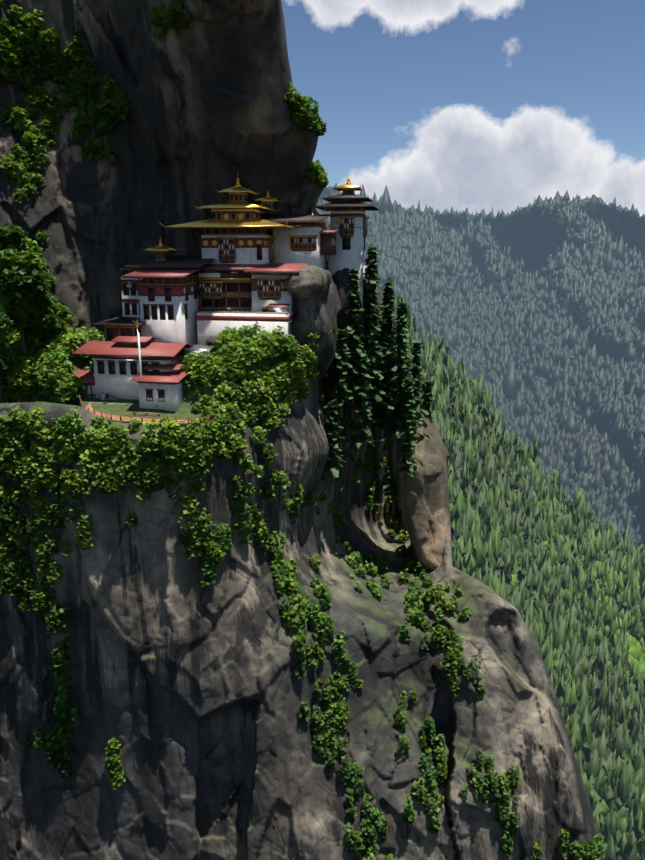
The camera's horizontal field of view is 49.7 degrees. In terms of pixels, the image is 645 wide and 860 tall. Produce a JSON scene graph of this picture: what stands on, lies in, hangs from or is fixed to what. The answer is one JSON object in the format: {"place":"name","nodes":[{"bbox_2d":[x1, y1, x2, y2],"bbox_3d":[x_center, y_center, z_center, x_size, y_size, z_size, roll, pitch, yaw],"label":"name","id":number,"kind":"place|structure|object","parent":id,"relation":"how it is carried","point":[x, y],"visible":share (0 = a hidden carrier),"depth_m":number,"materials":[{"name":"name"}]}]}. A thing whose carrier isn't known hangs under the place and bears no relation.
{"place":"outdoors","nodes":[
{"label":"outdoors","id":0,"kind":"place"},
{"bbox_2d":[89,398,138,404],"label":"benches","id":1,"kind":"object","parent":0,"point":[122,399],"depth_m":123.22,"materials":[{"name":"wood"}]},
{"bbox_2d":[99,397,117,399],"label":"courtyard wall bench","id":2,"kind":"object","parent":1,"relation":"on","point":[111,398],"visible":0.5,"depth_m":124.60,"materials":[{"name":"stone"}]},
{"bbox_2d":[93,317,145,340],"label":"small building","id":3,"kind":"structure","parent":0,"point":[122,326],"depth_m":129.99,"materials":[{"name":"brown wood"}]},
{"bbox_2d":[0,0,329,340],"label":"cliff rock","id":4,"kind":"object","parent":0,"point":[206,90],"visible":0.5,"depth_m":140.55,"materials":[{"name":"grey stone"}]},
{"bbox_2d":[0,0,328,339],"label":"cliff shrubs","id":5,"kind":"object","parent":4,"relation":"on","point":[91,112],"visible":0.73,"depth_m":141.56,"materials":[{"name":"green plant"}]},
{"bbox_2d":[120,237,214,317],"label":"monastery wing","id":6,"kind":"structure","parent":4,"relation":"on","point":[160,258],"depth_m":136.82,"materials":[{"name":"white paint"}]},
{"bbox_2d":[65,346,300,423],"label":"ledge ground","id":7,"kind":"structure","parent":0,"point":[121,406],"depth_m":121.13,"materials":[{"name":"green plant"}]},
{"bbox_2d":[0,223,70,402],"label":"trees","id":8,"kind":"object","parent":7,"relation":"on","point":[22,279],"depth_m":125.24,"materials":[{"name":"green plant"}]},
{"bbox_2d":[56,336,193,411],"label":"monastery building","id":9,"kind":"structure","parent":7,"relation":"on","point":[115,372],"depth_m":123.42,"materials":[{"name":"white paint"}]},
{"bbox_2d":[136,320,141,376],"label":"prayer flag pole","id":10,"kind":"object","parent":7,"relation":"on","point":[139,350],"visible":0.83,"depth_m":119.33,"materials":[{"name":"white fabric"}]},
{"bbox_2d":[132,412,160,415],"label":"bench","id":11,"kind":"object","parent":7,"relation":"on","point":[146,413],"visible":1,"depth_m":117.69,"materials":[{"name":"brown wood"}]},
{"bbox_2d":[79,379,230,422],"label":"courtyard fence","id":12,"kind":"object","parent":7,"relation":"on","point":[142,416],"visible":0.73,"depth_m":113.22,"materials":[{"name":"brown wood"}]},
{"bbox_2d":[0,321,319,472],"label":"trees","id":13,"kind":"object","parent":7,"relation":"on","point":[239,353],"visible":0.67,"depth_m":125.40,"materials":[{"name":"green plant"}]},
{"bbox_2d":[2,347,318,430],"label":"rock ledge","id":14,"kind":"object","parent":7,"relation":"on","point":[311,401],"visible":0.04,"depth_m":136.56,"materials":[{"name":"grey stone"}]},
{"bbox_2d":[137,275,202,385],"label":"monastery building","id":15,"kind":"structure","parent":7,"relation":"on","point":[169,307],"depth_m":129.95,"materials":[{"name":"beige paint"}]},
{"bbox_2d":[122,264,260,277],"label":"roof","id":16,"kind":"structure","parent":15,"relation":"on","point":[162,273],"depth_m":132.07,"materials":[{"name":"red metal"}]},
{"bbox_2d":[184,336,218,362],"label":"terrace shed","id":17,"kind":"structure","parent":7,"relation":"on","point":[210,341],"depth_m":126.95,"materials":[{"name":"silver metal"}]},
{"bbox_2d":[196,303,292,344],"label":"retaining wall","id":18,"kind":"structure","parent":7,"relation":"on","point":[212,323],"depth_m":130.12,"materials":[{"name":"paint"}]},
{"bbox_2d":[195,272,251,313],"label":"wooden gallery","id":19,"kind":"object","parent":18,"relation":"on","point":[225,291],"visible":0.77,"depth_m":135.38,"materials":[{"name":"brown wood"}]},
{"bbox_2d":[244,263,309,311],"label":"monastery building","id":20,"kind":"structure","parent":7,"relation":"on","point":[267,280],"depth_m":131.45,"materials":[{"name":"white plaster"},{"name":"wood"},{"name":"glass"}]},
{"bbox_2d":[159,175,296,271],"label":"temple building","id":21,"kind":"structure","parent":20,"relation":"on","point":[239,229],"depth_m":136.93,"materials":[{"name":"white"}]},
{"bbox_2d":[261,211,337,269],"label":"monastery building","id":22,"kind":"structure","parent":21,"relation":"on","point":[310,239],"depth_m":139.90,"materials":[{"name":"white plaster"},{"name":"wood"}]},
{"bbox_2d":[291,284,336,374],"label":"rock outcrop","id":23,"kind":"object","parent":7,"relation":"on","point":[317,315],"visible":0.52,"depth_m":132.24,"materials":[{"name":"grey stone"}]},
{"bbox_2d":[283,264,331,299],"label":"boulder","id":24,"kind":"object","parent":23,"relation":"on","point":[308,282],"visible":0.9,"depth_m":128.68,"materials":[{"name":"grey stone"}]},
{"bbox_2d":[0,265,605,859],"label":"cliff","id":25,"kind":"structure","parent":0,"point":[190,693],"depth_m":123.19,"materials":[{"name":"grey stone"}]},
{"bbox_2d":[0,320,604,859],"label":"spur shrubs","id":26,"kind":"object","parent":25,"relation":"on","point":[116,468],"visible":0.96,"depth_m":120.26,"materials":[{"name":"green plant"}]},
{"bbox_2d":[328,267,378,385],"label":"rock pillar","id":27,"kind":"structure","parent":25,"relation":"on","point":[341,277],"depth_m":147.20,"materials":[{"name":"grey stone"}]},
{"bbox_2d":[314,174,379,306],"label":"tower","id":28,"kind":"structure","parent":27,"relation":"on","point":[348,208],"depth_m":145.03,"materials":[{"name":"white plaster"},{"name":"wood"},{"name":"gold"}]},
{"bbox_2d":[324,243,434,513],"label":"conifer trees","id":29,"kind":"object","parent":25,"relation":"on","point":[380,395],"depth_m":149.92,"materials":[{"name":"green plant"}]},
{"bbox_2d":[383,394,452,569],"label":"rock pillar","id":30,"kind":"structure","parent":25,"relation":"on","point":[424,504],"depth_m":157.74,"materials":[{"name":"grey stone"}]},
{"bbox_2d":[281,0,644,216],"label":"sky","id":31,"kind":"structure","parent":0,"point":[474,105],"materials":[{"name":"blue"}]},
{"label":"slope terrain","id":32,"kind":"structure","parent":0,"visible":0},
{"bbox_2d":[392,291,644,859],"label":"forest conifer trees","id":33,"kind":"object","parent":32,"relation":"on","point":[598,684],"visible":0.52,"depth_m":237.87,"materials":[{"name":"green plant"}]},
{"bbox_2d":[405,354,644,859],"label":"forest broadleaf trees","id":34,"kind":"object","parent":32,"relation":"on","point":[637,649],"visible":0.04,"depth_m":273.00,"materials":[{"name":"green plant"}]},
{"bbox_3d":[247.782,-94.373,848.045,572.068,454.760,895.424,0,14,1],"label":"mountain terrain","id":35,"kind":"structure","parent":0,"visible":0},
{"bbox_2d":[316,183,644,550],"bbox_3d":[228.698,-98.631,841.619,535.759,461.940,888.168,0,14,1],"label":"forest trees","id":36,"kind":"object","parent":35,"relation":"on","point":[558,280],"visible":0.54,"depth_m":911.63,"materials":[{"name":"green plant"}]}
]}

